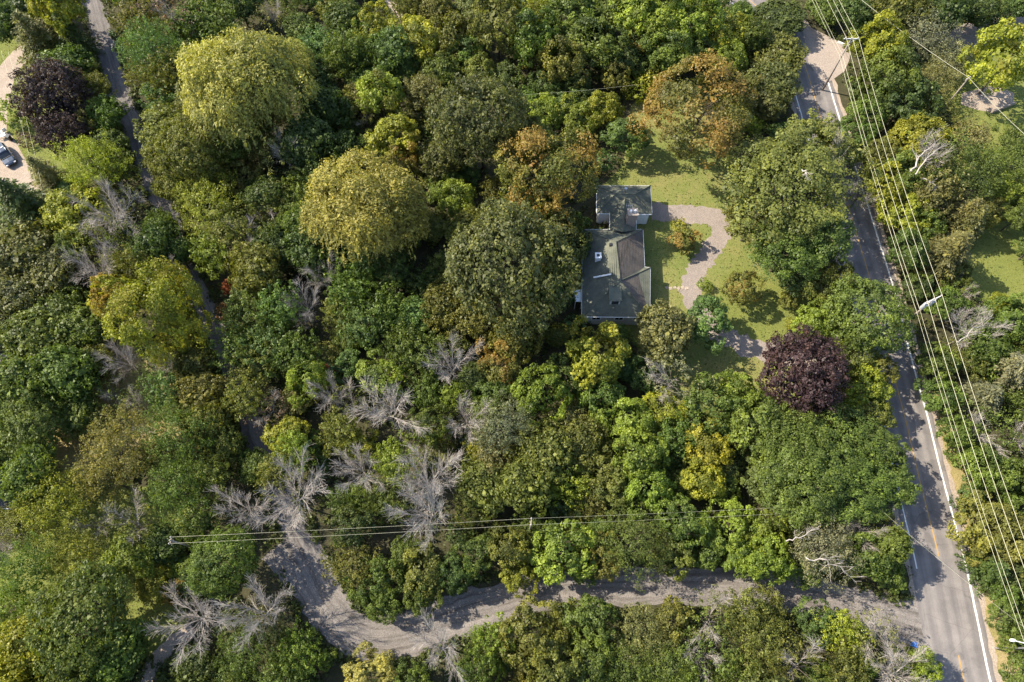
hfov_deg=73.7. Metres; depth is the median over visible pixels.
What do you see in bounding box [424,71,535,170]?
oak tree
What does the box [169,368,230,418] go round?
oak tree
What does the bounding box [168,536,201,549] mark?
utility pole
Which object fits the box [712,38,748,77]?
maple tree
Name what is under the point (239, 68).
willow tree
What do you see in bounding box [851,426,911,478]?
locust tree
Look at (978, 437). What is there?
power line
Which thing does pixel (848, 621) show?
ash tree
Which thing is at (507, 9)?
maple tree
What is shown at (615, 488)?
maple tree
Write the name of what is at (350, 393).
thinning tree
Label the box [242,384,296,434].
thinning tree
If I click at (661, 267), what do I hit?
lawn
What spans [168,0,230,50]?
oak tree
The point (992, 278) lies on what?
lawn beyond road
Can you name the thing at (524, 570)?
maple tree
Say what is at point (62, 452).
clearing
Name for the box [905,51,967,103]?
ash tree
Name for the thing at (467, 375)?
oak tree
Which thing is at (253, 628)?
dead tree
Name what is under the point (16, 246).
oak tree
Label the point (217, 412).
oak tree
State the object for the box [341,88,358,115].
ash tree
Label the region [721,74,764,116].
maple tree
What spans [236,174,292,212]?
oak tree
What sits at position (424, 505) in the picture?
dead tree
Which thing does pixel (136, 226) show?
thinning tree
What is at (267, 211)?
thinning tree
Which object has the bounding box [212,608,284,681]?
ash tree
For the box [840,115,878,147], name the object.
maple tree
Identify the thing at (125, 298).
maple tree
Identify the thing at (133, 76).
ash tree
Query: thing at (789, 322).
shrub
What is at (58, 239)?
maple tree
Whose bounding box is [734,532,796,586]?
maple tree
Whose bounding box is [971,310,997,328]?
oak tree
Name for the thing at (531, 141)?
maple tree
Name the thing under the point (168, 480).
ash tree
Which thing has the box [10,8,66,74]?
conifer tree
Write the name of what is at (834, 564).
bare limb
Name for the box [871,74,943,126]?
maple tree
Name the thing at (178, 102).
conifer tree
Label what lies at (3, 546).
dead tree
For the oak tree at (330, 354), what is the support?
on the ground at (378, 540)
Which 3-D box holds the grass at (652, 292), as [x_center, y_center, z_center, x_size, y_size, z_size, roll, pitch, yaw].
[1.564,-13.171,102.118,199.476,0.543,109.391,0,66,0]
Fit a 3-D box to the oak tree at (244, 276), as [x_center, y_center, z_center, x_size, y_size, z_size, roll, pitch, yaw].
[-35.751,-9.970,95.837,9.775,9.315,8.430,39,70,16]
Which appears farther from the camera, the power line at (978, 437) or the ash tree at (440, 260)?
the ash tree at (440, 260)
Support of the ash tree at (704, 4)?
on the ground at (378, 540)
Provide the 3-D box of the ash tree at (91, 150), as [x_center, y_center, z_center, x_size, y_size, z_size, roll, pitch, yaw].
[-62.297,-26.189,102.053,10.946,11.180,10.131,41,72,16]
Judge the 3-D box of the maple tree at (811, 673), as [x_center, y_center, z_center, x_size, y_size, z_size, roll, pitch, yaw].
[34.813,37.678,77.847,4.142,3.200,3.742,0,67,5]
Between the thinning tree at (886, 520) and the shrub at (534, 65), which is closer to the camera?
the thinning tree at (886, 520)
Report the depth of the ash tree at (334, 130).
104.56 m
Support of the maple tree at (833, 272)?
on the ground at (378, 540)
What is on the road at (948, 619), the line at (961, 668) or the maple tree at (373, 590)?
the line at (961, 668)
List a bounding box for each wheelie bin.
[5,134,13,140]
[910,641,917,647]
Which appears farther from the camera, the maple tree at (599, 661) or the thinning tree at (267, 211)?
the thinning tree at (267, 211)
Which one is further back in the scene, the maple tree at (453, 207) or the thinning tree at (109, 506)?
the maple tree at (453, 207)
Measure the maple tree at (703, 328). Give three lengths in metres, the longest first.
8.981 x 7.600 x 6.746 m
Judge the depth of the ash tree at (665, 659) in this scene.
75.15 m
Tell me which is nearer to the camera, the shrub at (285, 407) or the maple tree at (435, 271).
the shrub at (285, 407)
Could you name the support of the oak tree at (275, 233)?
on the ground at (378, 540)
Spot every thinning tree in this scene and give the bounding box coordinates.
[51,499,127,553]
[70,211,132,265]
[89,365,137,420]
[95,216,145,269]
[96,489,164,558]
[111,174,151,215]
[116,379,158,432]
[130,0,208,36]
[131,416,163,447]
[132,346,187,387]
[203,211,275,272]
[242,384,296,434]
[251,0,288,34]
[253,193,285,227]
[257,127,312,182]
[321,376,375,428]
[347,96,384,129]
[634,348,714,406]
[670,609,738,681]
[680,583,748,647]
[758,627,846,681]
[799,126,888,211]
[844,600,913,681]
[846,179,881,213]
[872,508,909,553]
[898,123,991,187]
[938,278,986,311]
[953,394,1023,461]
[986,410,1023,454]
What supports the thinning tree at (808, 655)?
on the ground at (378, 540)
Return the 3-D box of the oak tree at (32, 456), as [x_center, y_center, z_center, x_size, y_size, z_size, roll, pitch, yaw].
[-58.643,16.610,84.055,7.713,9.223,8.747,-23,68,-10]
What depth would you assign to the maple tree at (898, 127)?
103.50 m
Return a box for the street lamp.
[994,639,1023,648]
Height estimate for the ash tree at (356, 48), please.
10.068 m
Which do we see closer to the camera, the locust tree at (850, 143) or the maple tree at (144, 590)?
the maple tree at (144, 590)
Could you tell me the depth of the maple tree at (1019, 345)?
92.55 m
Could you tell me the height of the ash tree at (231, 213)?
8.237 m
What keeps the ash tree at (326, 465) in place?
on the ground at (378, 540)
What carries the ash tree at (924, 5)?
on the ground at (378, 540)
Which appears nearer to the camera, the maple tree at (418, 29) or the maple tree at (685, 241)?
the maple tree at (685, 241)
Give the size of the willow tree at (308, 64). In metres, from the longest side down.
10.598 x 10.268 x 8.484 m
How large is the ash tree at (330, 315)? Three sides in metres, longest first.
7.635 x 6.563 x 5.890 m
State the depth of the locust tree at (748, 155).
101.31 m
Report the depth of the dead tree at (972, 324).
89.69 m
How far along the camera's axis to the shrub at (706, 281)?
98.73 m
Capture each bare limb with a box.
[786,527,817,541]
[806,554,864,581]
[910,133,945,171]
[913,138,952,174]
[957,314,993,342]
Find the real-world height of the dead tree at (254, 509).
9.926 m
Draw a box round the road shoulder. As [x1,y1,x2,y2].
[721,0,1002,681]
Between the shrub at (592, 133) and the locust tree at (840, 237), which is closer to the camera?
the locust tree at (840, 237)
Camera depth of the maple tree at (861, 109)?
107.20 m
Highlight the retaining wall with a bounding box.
[990,101,1016,113]
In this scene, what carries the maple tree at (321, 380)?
on the ground at (378, 540)
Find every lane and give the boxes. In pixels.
[82,0,318,565]
[285,550,923,662]
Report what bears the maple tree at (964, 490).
on the ground at (378, 540)
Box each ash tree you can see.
[0,495,62,553]
[0,530,66,620]
[0,578,37,631]
[10,455,95,547]
[37,522,106,599]
[46,128,133,193]
[69,398,164,499]
[73,70,117,103]
[73,441,136,513]
[78,405,120,439]
[91,149,143,183]
[99,244,154,286]
[107,0,166,46]
[109,14,185,81]
[116,31,155,66]
[118,57,152,87]
[133,398,220,482]
[135,73,179,116]
[136,41,198,100]
[137,362,178,419]
[140,443,219,532]
[150,384,189,428]
[166,489,228,547]
[171,167,241,240]
[175,446,235,504]
[178,248,201,267]
[185,229,238,279]
[190,0,246,42]
[192,127,252,171]
[196,199,261,257]
[206,320,270,376]
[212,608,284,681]
[214,287,272,339]
[219,371,272,421]
[225,338,285,392]
[238,321,292,377]
[241,595,293,664]
[245,447,312,501]
[250,279,308,330]
[253,644,309,681]
[258,177,302,215]
[260,310,300,346]
[264,325,325,381]
[267,615,326,681]
[268,421,317,474]
[271,185,318,216]
[279,0,306,15]
[280,169,312,201]
[290,150,339,190]
[297,23,340,66]
[306,446,332,480]
[308,0,351,23]
[315,290,357,332]
[315,403,367,458]
[318,30,368,83]
[320,540,387,589]
[323,257,378,316]
[325,124,355,171]
[325,485,353,513]
[326,128,370,171]
[329,15,379,76]
[331,115,363,137]
[332,244,391,294]
[332,299,388,354]
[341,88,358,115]
[341,482,378,515]
[362,469,417,533]
[365,280,418,336]
[366,429,425,493]
[370,248,414,294]
[372,239,410,272]
[377,319,420,367]
[388,0,421,28]
[389,242,416,261]
[396,326,451,383]
[400,71,444,116]
[400,267,441,300]
[404,366,446,415]
[420,249,465,285]
[432,381,473,415]
[462,611,516,675]
[464,397,505,433]
[465,387,533,456]
[472,426,516,479]
[478,170,510,200]
[504,505,543,544]
[542,398,588,436]
[548,458,595,509]
[560,390,588,412]
[561,505,595,542]
[574,484,613,518]
[581,628,668,681]
[582,401,618,444]
[589,498,664,592]
[601,323,636,344]
[607,600,680,671]
[632,627,708,681]
[644,404,704,460]
[661,434,698,470]
[688,0,709,9]
[698,662,721,681]
[708,638,764,681]
[709,0,733,8]
[712,586,774,644]
[717,606,804,677]
[741,109,771,138]
[743,641,797,681]
[746,580,787,633]
[780,511,813,549]
[788,508,866,594]
[808,605,874,660]
[826,635,873,681]
[894,3,965,60]
[899,0,945,30]
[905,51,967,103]
[910,156,974,217]
[912,92,968,128]
[916,32,975,80]
[934,132,1004,201]
[938,337,993,382]
[947,114,993,160]
[952,137,1023,197]
[978,368,1012,408]
[991,115,1023,166]
[1002,377,1023,415]
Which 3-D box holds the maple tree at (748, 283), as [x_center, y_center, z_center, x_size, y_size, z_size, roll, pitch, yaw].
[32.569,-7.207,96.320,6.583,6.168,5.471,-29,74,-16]
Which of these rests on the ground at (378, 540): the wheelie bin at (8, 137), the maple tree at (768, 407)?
the maple tree at (768, 407)
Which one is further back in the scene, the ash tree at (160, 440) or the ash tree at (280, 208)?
the ash tree at (280, 208)
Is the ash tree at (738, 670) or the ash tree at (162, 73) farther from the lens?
the ash tree at (162, 73)
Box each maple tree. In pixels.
[0,509,11,524]
[26,0,87,36]
[38,183,116,241]
[51,229,101,263]
[70,103,100,138]
[73,57,100,80]
[86,271,152,323]
[99,533,156,579]
[100,255,212,368]
[101,244,129,268]
[135,564,175,606]
[141,435,190,476]
[148,9,179,50]
[150,264,190,296]
[153,294,214,352]
[156,578,188,609]
[216,651,243,676]
[221,150,266,196]
[229,283,265,307]
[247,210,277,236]
[260,415,311,457]
[281,375,321,415]
[285,360,336,408]
[301,0,327,10]
[307,428,323,458]
[313,647,337,672]
[323,345,358,385]
[325,163,346,191]
[326,255,356,288]
[330,501,376,548]
[336,428,379,463]
[341,640,402,681]
[342,553,405,603]
[351,0,394,44]
[354,346,410,399]
[355,67,405,121]
[358,579,403,625]
[362,112,423,165]
[381,139,419,175]
[386,13,443,65]
[388,542,446,597]
[392,101,431,131]
[393,655,433,681]
[394,567,412,586]
[396,237,421,251]
[402,574,443,618]
[410,403,454,449]
[417,266,445,298]
[421,437,456,472]
[424,10,485,62]
[425,178,477,217]
[427,161,470,201]
[436,329,471,359]
[436,550,473,594]
[444,34,485,67]
[450,530,502,579]
[452,0,495,26]
[452,162,480,186]
[453,492,492,531]
[456,651,506,681]
[461,51,495,82]
[466,0,537,59]
[467,390,490,404]
[469,378,519,415]
[475,338,522,392]
[487,520,532,568]
[488,122,603,228]
[491,58,526,93]
[494,639,521,671]
[497,595,569,675]
[498,560,540,598]
[505,6,562,72]
[505,114,555,170]
[510,362,573,424]
[511,0,531,12]
[511,653,550,681]
[520,0,555,26]
[525,634,583,681]
[526,66,566,100]
[529,92,563,129]
[530,519,597,585]
[534,34,590,88]
[538,415,568,449]
[540,598,585,654]
[541,0,600,35]
[544,348,589,393]
[548,484,582,528]
[549,84,582,114]
[554,91,600,134]
[561,14,639,72]
[561,63,591,98]
[561,593,618,651]
[565,87,600,115]
[565,314,631,388]
[565,550,600,587]
[566,211,590,231]
[567,461,597,487]
[567,635,616,681]
[576,366,625,416]
[581,439,630,495]
[581,454,644,506]
[583,89,625,128]
[588,530,626,581]
[593,397,658,444]
[595,628,629,670]
[597,35,653,75]
[600,61,630,92]
[600,114,650,160]
[608,0,663,36]
[610,424,670,480]
[619,354,658,392]
[620,0,686,40]
[620,467,676,522]
[624,43,669,76]
[625,13,667,52]
[626,48,759,169]
[630,26,694,72]
[641,386,689,433]
[647,520,696,581]
[653,493,714,549]
[654,594,697,643]
[666,0,731,50]
[666,228,702,255]
[671,661,704,681]
[679,34,718,68]
[679,452,726,500]
[682,369,753,436]
[682,414,734,477]
[684,293,733,355]
[691,521,733,570]
[696,496,761,557]
[701,470,740,504]
[706,9,746,49]
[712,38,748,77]
[716,447,752,480]
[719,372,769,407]
[720,270,767,305]
[720,540,766,579]
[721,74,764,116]
[727,392,796,469]
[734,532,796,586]
[742,508,788,556]
[766,121,790,152]
[772,548,825,590]
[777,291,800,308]
[790,297,838,338]
[791,595,841,648]
[792,396,849,440]
[800,271,837,305]
[800,655,834,681]
[814,300,861,342]
[820,258,858,294]
[825,531,896,582]
[829,406,870,444]
[831,363,895,413]
[833,335,882,382]
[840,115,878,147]
[841,9,911,69]
[845,76,871,104]
[845,92,889,131]
[849,394,897,433]
[857,135,906,170]
[857,161,909,207]
[859,44,922,102]
[862,354,900,389]
[866,149,942,197]
[869,564,907,594]
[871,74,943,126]
[874,191,934,231]
[885,227,930,269]
[887,109,953,160]
[893,270,934,302]
[903,645,943,681]
[904,204,947,239]
[908,341,963,380]
[913,376,968,414]
[923,285,972,320]
[935,414,991,450]
[938,261,973,293]
[944,489,1023,560]
[948,482,985,515]
[951,443,1016,500]
[955,16,1023,94]
[955,523,1002,568]
[974,292,1023,343]
[981,196,1009,229]
[984,594,1023,637]
[985,456,1023,506]
[986,516,1023,581]
[989,578,1023,618]
[991,168,1023,214]
[995,625,1023,661]
[997,196,1023,231]
[998,654,1023,681]
[999,489,1023,519]
[1010,236,1023,262]
[1011,337,1023,354]
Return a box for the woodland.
[51,420,1023,681]
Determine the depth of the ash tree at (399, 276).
95.58 m
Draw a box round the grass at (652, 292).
[0,24,1023,654]
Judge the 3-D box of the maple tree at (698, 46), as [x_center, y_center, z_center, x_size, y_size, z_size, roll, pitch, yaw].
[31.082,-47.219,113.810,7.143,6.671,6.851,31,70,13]
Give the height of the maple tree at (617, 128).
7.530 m
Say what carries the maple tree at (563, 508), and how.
on the ground at (378, 540)
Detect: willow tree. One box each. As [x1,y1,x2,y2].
[174,24,325,153]
[175,42,210,85]
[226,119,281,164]
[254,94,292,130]
[262,33,317,88]
[298,145,432,267]
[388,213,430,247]
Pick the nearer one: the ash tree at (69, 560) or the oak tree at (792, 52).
the ash tree at (69, 560)
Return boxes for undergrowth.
[0,0,1023,681]
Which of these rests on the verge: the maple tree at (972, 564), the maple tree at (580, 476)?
the maple tree at (972, 564)
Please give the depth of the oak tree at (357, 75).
111.32 m
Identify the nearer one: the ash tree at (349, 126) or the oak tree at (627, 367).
the oak tree at (627, 367)
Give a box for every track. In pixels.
[384,0,401,17]
[929,13,1023,52]
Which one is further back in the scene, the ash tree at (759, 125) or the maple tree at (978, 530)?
the ash tree at (759, 125)
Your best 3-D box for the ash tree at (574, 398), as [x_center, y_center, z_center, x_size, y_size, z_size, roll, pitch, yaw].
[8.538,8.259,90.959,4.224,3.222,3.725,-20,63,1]
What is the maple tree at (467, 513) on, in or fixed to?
on the ground at (378, 540)
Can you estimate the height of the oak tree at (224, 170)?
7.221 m
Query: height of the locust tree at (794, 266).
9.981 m
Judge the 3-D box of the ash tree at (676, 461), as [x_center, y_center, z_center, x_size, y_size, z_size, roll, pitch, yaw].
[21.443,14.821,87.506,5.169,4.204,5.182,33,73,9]
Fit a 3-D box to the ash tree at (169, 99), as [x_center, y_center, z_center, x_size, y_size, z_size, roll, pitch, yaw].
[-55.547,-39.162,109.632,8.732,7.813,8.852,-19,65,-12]
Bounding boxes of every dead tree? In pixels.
[0,521,21,558]
[57,241,121,285]
[65,175,145,236]
[90,338,141,385]
[142,578,237,669]
[205,484,270,530]
[208,571,295,655]
[247,443,337,530]
[281,278,320,331]
[300,250,341,290]
[305,368,354,413]
[330,442,386,493]
[344,373,431,436]
[382,468,448,553]
[387,440,469,532]
[408,605,466,681]
[420,329,483,385]
[446,391,491,445]
[718,581,764,612]
[841,510,888,553]
[869,626,930,681]
[945,302,1017,349]
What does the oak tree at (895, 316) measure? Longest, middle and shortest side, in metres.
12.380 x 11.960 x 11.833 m
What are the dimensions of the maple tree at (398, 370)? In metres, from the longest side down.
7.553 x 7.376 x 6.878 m
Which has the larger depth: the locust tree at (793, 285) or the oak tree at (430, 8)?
the oak tree at (430, 8)
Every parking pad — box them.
[0,133,51,191]
[961,86,1013,111]
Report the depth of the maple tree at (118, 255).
98.74 m
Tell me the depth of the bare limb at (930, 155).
97.17 m
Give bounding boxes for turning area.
[262,537,362,660]
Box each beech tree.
[7,53,93,128]
[30,108,92,159]
[755,322,852,421]
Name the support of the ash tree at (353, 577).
on the ground at (378, 540)
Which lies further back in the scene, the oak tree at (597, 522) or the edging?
the edging
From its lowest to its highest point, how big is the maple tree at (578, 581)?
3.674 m
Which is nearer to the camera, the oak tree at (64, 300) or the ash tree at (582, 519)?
the ash tree at (582, 519)
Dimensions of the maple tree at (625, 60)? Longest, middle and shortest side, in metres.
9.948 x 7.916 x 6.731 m
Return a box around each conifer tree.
[0,177,73,240]
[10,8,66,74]
[24,155,82,197]
[51,11,105,62]
[173,82,200,109]
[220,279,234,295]
[322,364,346,389]
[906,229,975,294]
[934,196,985,236]
[940,204,991,249]
[945,375,1003,432]
[954,550,1010,596]
[962,351,1023,413]
[976,551,1023,603]
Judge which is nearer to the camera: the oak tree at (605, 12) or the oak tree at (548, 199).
the oak tree at (548, 199)
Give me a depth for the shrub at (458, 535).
84.32 m
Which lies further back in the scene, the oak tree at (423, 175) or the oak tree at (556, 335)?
the oak tree at (423, 175)
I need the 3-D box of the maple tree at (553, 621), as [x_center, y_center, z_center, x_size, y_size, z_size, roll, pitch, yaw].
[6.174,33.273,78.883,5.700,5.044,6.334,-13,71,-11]
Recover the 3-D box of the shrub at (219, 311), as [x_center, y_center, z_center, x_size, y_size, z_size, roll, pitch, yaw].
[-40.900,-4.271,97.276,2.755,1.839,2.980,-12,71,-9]
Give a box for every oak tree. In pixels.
[0,0,26,43]
[0,0,43,19]
[0,217,53,281]
[0,271,44,326]
[0,303,74,359]
[0,352,48,427]
[0,387,67,462]
[0,424,35,476]
[0,435,63,513]
[0,610,67,681]
[0,665,40,681]
[23,239,83,300]
[23,557,134,681]
[26,285,89,332]
[30,343,107,408]
[35,42,95,75]
[37,652,87,681]
[45,302,115,351]
[49,388,98,442]
[53,174,85,195]
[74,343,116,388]
[81,93,130,130]
[82,615,159,681]
[88,127,131,158]
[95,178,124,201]
[125,216,182,265]
[132,101,199,153]
[136,519,186,566]
[140,111,233,191]
[141,143,190,179]
[144,206,178,234]
[149,170,191,205]
[163,235,198,268]
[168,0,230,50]
[168,553,195,586]
[168,642,224,681]
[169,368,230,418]
[172,338,217,377]
[176,559,218,605]
[178,154,236,200]
[178,399,237,449]
[184,524,259,601]
[202,421,246,466]
[208,666,243,681]
[215,0,262,27]
[222,241,281,291]
[231,446,268,483]
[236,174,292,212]
[244,221,293,270]
[272,110,339,165]
[275,200,324,233]
[280,11,318,43]
[281,221,338,282]
[287,673,312,681]
[293,62,337,101]
[298,79,352,128]
[305,341,343,375]
[322,0,368,39]
[329,325,364,354]
[341,78,379,111]
[344,64,378,85]
[362,24,414,73]
[381,54,420,85]
[385,295,432,335]
[390,532,428,569]
[409,0,452,26]
[416,168,444,189]
[418,50,462,88]
[418,130,472,179]
[419,275,464,336]
[421,208,450,242]
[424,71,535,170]
[442,204,496,251]
[443,197,583,338]
[449,297,497,342]
[451,361,493,393]
[454,454,504,522]
[462,434,493,460]
[486,306,544,364]
[491,454,553,517]
[499,178,566,241]
[503,417,575,486]
[509,522,545,562]
[513,84,545,113]
[528,267,578,319]
[537,207,592,271]
[544,321,575,347]
[560,413,612,475]
[569,264,583,289]
[570,0,628,32]
[571,231,591,260]
[583,515,614,551]
[600,344,640,381]
[634,298,696,363]
[643,449,673,478]
[659,464,701,500]
[725,0,753,23]
[729,12,770,51]
[740,60,803,104]
[747,31,809,76]
[749,84,790,123]
[750,0,807,37]
[778,497,806,529]
[795,500,824,538]
[805,0,839,29]
[815,667,833,681]
[821,273,918,356]
[832,0,882,36]
[836,633,868,657]
[843,643,881,680]
[865,0,922,36]
[866,525,914,568]
[916,0,977,34]
[952,0,1009,28]
[957,315,1023,381]
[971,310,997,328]
[983,291,1009,313]
[1000,0,1023,18]
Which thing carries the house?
on the ground at (378, 540)
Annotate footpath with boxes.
[140,622,197,681]
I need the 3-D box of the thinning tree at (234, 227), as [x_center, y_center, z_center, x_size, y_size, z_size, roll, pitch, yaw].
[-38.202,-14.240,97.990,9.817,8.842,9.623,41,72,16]
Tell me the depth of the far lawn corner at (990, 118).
113.72 m
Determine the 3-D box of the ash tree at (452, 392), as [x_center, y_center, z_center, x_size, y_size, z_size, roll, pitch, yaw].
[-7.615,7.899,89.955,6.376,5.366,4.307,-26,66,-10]
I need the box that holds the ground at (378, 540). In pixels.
[0,0,1023,681]
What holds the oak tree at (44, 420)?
on the ground at (378, 540)
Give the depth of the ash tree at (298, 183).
102.00 m
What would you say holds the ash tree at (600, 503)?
on the ground at (378, 540)
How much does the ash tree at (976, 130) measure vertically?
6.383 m
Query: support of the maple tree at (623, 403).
on the ground at (378, 540)
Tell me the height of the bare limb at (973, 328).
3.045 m
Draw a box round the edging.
[651,204,725,227]
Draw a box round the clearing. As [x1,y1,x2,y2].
[46,332,182,484]
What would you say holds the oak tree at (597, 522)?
on the ground at (378, 540)
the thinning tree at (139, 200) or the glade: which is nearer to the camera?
the glade
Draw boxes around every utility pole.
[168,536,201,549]
[822,37,858,90]
[894,295,941,331]
[940,76,970,112]
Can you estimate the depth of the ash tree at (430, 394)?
89.01 m
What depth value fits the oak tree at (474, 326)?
91.46 m
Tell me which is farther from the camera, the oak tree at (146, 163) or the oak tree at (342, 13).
the oak tree at (342, 13)
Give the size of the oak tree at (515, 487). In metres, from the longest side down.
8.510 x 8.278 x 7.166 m
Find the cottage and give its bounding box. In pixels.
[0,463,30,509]
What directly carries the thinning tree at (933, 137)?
on the ground at (378, 540)
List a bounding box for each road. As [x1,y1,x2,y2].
[729,0,995,681]
[803,25,849,83]
[965,189,1023,310]
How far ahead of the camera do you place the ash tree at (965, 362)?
90.34 m
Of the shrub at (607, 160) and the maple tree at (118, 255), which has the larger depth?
the shrub at (607, 160)
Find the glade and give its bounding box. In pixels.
[0,483,189,653]
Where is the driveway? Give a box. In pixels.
[652,201,862,382]
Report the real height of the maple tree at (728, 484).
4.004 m
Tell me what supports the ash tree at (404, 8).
on the ground at (378, 540)
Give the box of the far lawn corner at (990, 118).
[923,11,1023,164]
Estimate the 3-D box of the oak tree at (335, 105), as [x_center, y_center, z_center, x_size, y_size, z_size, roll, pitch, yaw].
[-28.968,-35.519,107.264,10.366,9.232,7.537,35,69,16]
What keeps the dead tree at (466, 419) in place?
on the ground at (378, 540)
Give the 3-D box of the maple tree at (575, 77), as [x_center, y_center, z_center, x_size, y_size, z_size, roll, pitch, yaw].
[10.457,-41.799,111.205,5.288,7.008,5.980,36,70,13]
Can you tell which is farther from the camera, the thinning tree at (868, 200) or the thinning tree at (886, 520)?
the thinning tree at (868, 200)
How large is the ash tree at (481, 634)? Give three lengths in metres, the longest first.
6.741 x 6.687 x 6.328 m
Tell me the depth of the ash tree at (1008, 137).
105.50 m
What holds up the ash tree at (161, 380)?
on the ground at (378, 540)
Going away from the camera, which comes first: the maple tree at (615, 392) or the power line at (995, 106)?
the maple tree at (615, 392)
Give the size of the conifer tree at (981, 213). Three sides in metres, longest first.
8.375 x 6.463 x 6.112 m
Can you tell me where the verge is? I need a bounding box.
[930,391,1023,681]
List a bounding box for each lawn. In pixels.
[604,81,812,419]
[719,264,811,345]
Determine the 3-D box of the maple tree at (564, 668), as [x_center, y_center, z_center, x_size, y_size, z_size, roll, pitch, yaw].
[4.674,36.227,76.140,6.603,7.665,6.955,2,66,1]
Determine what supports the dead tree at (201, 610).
on the ground at (378, 540)
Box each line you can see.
[170,525,518,543]
[181,518,529,536]
[533,514,765,524]
[553,508,764,517]
[732,2,916,568]
[749,0,938,555]
[828,82,958,536]
[839,55,915,308]
[842,55,919,308]
[846,38,926,298]
[852,37,934,297]
[859,40,941,293]
[862,0,968,77]
[880,509,1019,623]
[916,311,1023,639]
[920,311,1023,626]
[927,301,1023,595]
[935,300,1023,565]
[942,295,1023,537]
[958,655,964,681]
[960,546,990,681]
[969,78,1023,133]
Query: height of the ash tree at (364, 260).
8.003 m
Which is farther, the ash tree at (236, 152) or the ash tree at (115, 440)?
the ash tree at (236, 152)
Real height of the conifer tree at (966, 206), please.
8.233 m
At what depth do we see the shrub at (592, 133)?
108.87 m
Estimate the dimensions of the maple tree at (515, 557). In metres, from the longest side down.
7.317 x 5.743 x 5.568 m
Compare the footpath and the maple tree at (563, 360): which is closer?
the footpath
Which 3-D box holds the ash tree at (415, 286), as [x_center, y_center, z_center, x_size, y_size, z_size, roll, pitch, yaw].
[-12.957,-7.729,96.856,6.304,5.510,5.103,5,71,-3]
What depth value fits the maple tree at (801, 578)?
80.33 m
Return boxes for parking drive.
[0,46,28,132]
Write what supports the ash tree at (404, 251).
on the ground at (378, 540)
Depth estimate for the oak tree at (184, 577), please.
80.50 m
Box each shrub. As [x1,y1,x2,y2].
[0,93,23,128]
[9,117,30,134]
[15,131,34,147]
[215,302,230,319]
[276,389,304,421]
[415,106,454,140]
[443,516,471,545]
[521,46,553,71]
[560,314,586,338]
[570,117,600,146]
[583,148,621,173]
[622,77,651,104]
[633,69,669,95]
[643,54,675,81]
[670,217,687,231]
[696,277,713,291]
[785,317,794,329]
[942,436,972,468]
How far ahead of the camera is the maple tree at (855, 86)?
110.65 m
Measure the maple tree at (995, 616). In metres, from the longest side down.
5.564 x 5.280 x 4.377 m
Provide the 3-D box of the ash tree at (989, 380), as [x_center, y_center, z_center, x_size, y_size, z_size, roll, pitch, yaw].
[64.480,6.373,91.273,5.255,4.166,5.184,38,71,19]
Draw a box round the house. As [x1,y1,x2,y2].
[574,185,651,325]
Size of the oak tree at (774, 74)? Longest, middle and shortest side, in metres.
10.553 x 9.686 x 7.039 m
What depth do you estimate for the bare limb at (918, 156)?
97.55 m
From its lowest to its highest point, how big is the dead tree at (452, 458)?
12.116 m
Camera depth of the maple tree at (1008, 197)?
100.00 m
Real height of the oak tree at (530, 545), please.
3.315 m
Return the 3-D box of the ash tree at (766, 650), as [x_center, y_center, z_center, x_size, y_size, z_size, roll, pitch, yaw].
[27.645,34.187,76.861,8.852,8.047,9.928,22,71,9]
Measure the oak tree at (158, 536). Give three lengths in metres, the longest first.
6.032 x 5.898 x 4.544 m
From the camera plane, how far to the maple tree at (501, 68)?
109.98 m
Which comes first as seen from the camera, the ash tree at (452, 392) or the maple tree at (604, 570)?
the maple tree at (604, 570)
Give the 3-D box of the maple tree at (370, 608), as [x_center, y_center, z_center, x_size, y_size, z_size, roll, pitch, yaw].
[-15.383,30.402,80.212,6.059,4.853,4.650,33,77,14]
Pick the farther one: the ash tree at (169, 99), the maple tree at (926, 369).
the ash tree at (169, 99)
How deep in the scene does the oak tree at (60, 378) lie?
87.17 m
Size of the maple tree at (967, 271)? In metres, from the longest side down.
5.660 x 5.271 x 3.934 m
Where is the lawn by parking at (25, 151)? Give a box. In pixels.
[0,34,91,208]
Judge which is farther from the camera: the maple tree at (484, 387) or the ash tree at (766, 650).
the maple tree at (484, 387)
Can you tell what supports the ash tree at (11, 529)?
on the ground at (378, 540)
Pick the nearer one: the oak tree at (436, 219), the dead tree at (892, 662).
the dead tree at (892, 662)
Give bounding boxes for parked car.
[0,142,17,167]
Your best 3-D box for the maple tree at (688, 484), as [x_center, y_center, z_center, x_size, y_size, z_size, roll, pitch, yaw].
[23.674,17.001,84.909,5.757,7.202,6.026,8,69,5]
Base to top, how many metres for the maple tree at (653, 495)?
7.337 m
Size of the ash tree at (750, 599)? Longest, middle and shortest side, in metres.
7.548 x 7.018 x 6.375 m
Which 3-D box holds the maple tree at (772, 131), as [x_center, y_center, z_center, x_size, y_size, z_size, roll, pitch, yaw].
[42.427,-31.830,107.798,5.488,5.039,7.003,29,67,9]
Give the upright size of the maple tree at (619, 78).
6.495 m
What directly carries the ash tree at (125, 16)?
on the ground at (378, 540)
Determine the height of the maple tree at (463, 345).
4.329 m
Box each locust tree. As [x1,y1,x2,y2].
[715,117,853,246]
[721,190,781,247]
[724,132,792,191]
[740,455,806,507]
[742,216,830,281]
[748,408,832,485]
[755,434,854,532]
[776,260,817,297]
[784,107,846,176]
[791,400,899,493]
[794,207,858,265]
[803,451,901,527]
[816,133,864,173]
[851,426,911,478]
[868,465,922,509]

